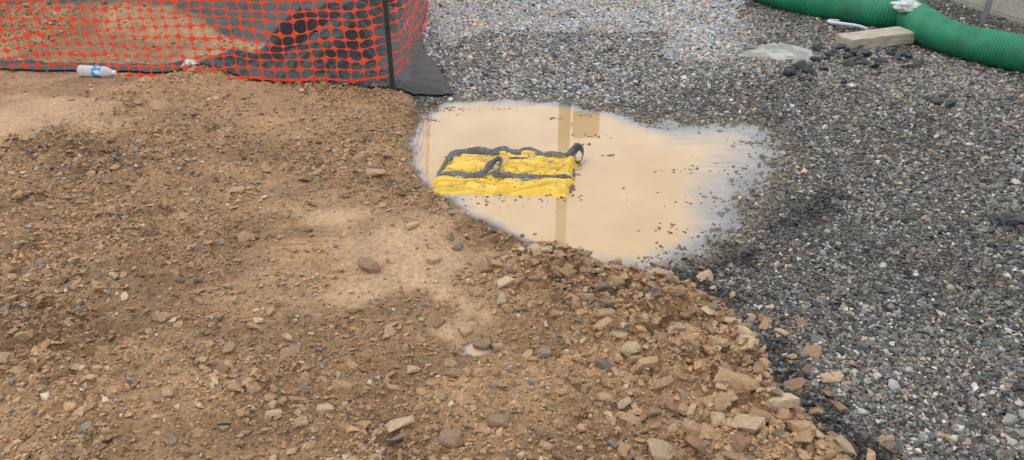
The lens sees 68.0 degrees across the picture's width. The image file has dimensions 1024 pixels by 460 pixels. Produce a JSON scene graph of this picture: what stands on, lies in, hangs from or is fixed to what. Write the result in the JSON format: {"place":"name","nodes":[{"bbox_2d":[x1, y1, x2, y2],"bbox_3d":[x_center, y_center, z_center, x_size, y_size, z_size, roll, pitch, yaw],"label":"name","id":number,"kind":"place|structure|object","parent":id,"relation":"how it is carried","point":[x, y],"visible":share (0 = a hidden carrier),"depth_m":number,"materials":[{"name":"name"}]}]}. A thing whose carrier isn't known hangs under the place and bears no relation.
{"place":"outdoors","nodes":[
{"label":"outdoors","id":0,"kind":"place"},
{"bbox_2d":[0,0,1023,459],"bbox_3d":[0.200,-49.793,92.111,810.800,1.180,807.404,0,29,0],"label":"ground","id":1,"kind":"structure","parent":0,"point":[26,106],"depth_m":3.01,"materials":[{"name":"brown soil"}]},
{"bbox_2d":[77,65,116,76],"bbox_3d":[-2.745,-1.050,5.027,0.256,0.076,0.076,5,49,4],"label":"water bottle","id":2,"kind":"object","parent":1,"relation":"on","point":[93,71],"visible":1,"depth_m":5.00,"materials":[{"name":"white plastic"}]},
{"bbox_2d":[0,0,428,83],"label":"orange safety fence","id":3,"kind":"object","parent":1,"relation":"on","point":[253,30],"visible":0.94,"depth_m":4.83,"materials":[{"name":"plastic"}]},
{"bbox_2d":[0,0,453,94],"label":"geotextile fabric","id":4,"kind":"object","parent":1,"relation":"on","point":[420,73],"visible":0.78,"depth_m":5.17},
{"bbox_2d":[181,59,197,65],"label":"plastic litter","id":5,"kind":"object","parent":4,"relation":"on","point":[188,61],"visible":0.41,"depth_m":5.05,"materials":[{"name":"white plastic"}]},
{"bbox_2d":[1,49,512,451],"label":"pale pebbles","id":6,"kind":"object","parent":1,"relation":"on","point":[296,319],"visible":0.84,"depth_m":3.46,"materials":[{"name":"stone"}]},
{"bbox_2d":[382,0,394,89],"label":"steel fence post","id":7,"kind":"object","parent":1,"relation":"on","point":[387,26],"visible":0.97,"depth_m":4.63,"materials":[{"name":"green paint"}]},
{"bbox_2d":[0,1,825,459],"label":"shale stones","id":8,"kind":"object","parent":1,"relation":"on","point":[274,453],"visible":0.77,"depth_m":2.44,"materials":[{"name":"brown stone"}]},
{"bbox_2d":[0,1,840,459],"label":"dirt lumps","id":9,"kind":"object","parent":1,"relation":"on","point":[462,399],"visible":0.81,"depth_m":2.46,"materials":[{"name":"soil"}]},
{"bbox_2d":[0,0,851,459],"bbox_3d":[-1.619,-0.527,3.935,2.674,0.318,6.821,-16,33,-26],"label":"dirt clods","id":10,"kind":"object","parent":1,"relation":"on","point":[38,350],"visible":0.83,"depth_m":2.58,"materials":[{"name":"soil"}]},
{"bbox_2d":[464,342,492,356],"bbox_3d":[-0.113,0.400,2.547,0.126,0.001,0.108,0,29,0],"label":"rock","id":11,"kind":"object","parent":1,"relation":"on","point":[469,348],"depth_m":2.54,"materials":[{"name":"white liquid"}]},
{"bbox_2d":[264,168,852,453],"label":"sandstone rocks","id":12,"kind":"object","parent":1,"relation":"on","point":[449,438],"visible":0.79,"depth_m":2.36,"materials":[{"name":"stone"}]},
{"bbox_2d":[410,99,783,268],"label":"puddle water","id":13,"kind":"structure","parent":1,"relation":"on","point":[604,219],"depth_m":3.81,"materials":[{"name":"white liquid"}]},
{"bbox_2d":[419,106,762,261],"bbox_3d":[0.379,-0.316,3.869,2.071,0.014,1.849,0,29,0],"label":"floating debris","id":14,"kind":"object","parent":13,"relation":"on","point":[644,257],"visible":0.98,"depth_m":3.58,"materials":[{"name":"stone"}]},
{"bbox_2d":[454,238,956,459],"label":"bank stones","id":15,"kind":"object","parent":1,"relation":"on","point":[755,420],"visible":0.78,"depth_m":2.35,"materials":[{"name":"brown stone"}]},
{"bbox_2d":[738,42,821,62],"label":"puddle water","id":16,"kind":"structure","parent":1,"relation":"on","point":[782,51],"depth_m":5.63,"materials":[{"name":"white liquid"}]},
{"bbox_2d":[835,26,914,48],"bbox_3d":[2.742,-1.447,5.734,0.545,0.093,0.205,-9,30,-10],"label":"timber block","id":17,"kind":"object","parent":1,"relation":"on","point":[886,36],"depth_m":5.67,"materials":[{"name":"beige wood"}]},
{"bbox_2d":[754,0,1023,72],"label":"green silt sock","id":18,"kind":"object","parent":1,"relation":"on","point":[933,29],"visible":0.88,"depth_m":5.55,"materials":[{"name":"fabric"}]},
{"bbox_2d":[890,0,921,11],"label":"white plastic bag","id":19,"kind":"object","parent":18,"relation":"on","point":[905,6],"visible":0.87,"depth_m":5.86,"materials":[{"name":"white plastic"}]},
{"bbox_2d":[920,0,1023,33],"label":"chain link fence","id":20,"kind":"object","parent":1,"relation":"on","point":[986,12],"visible":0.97,"depth_m":6.20,"materials":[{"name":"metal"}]},
{"bbox_2d":[950,0,1023,26],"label":"concrete barrier","id":21,"kind":"object","parent":1,"relation":"on","point":[970,4],"visible":0.5,"depth_m":6.43,"materials":[{"name":"grey concrete"}]},
{"bbox_3d":[-0.050,-0.270,3.847,0.716,0.060,0.512,0,29,0],"label":"storm drain inlet","id":22,"kind":"object","parent":1,"relation":"on","visible":0},
{"bbox_2d":[431,143,583,196],"bbox_3d":[-0.013,-0.314,3.784,0.771,0.085,0.531,0,29,0],"label":"inlet filter bag","id":23,"kind":"object","parent":22,"relation":"on","point":[506,170],"visible":0.99,"depth_m":3.75,"materials":[{"name":"yellow fabric"}]},
{"bbox_2d":[414,0,1023,459],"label":"gravel","id":24,"kind":"structure","parent":0,"point":[738,24],"depth_m":3.65,"materials":[{"name":"grey gravel"}]},
{"bbox_2d":[827,19,867,29],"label":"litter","id":25,"kind":"object","parent":24,"relation":"on","point":[833,21],"visible":0.99,"depth_m":6.10,"materials":[{"name":"white plastic"}]},
{"bbox_2d":[783,42,1023,239],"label":"asphalt chunks","id":26,"kind":"object","parent":24,"relation":"on","point":[1008,219],"visible":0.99,"depth_m":5.21,"materials":[{"name":"black asphalt"}]}
]}

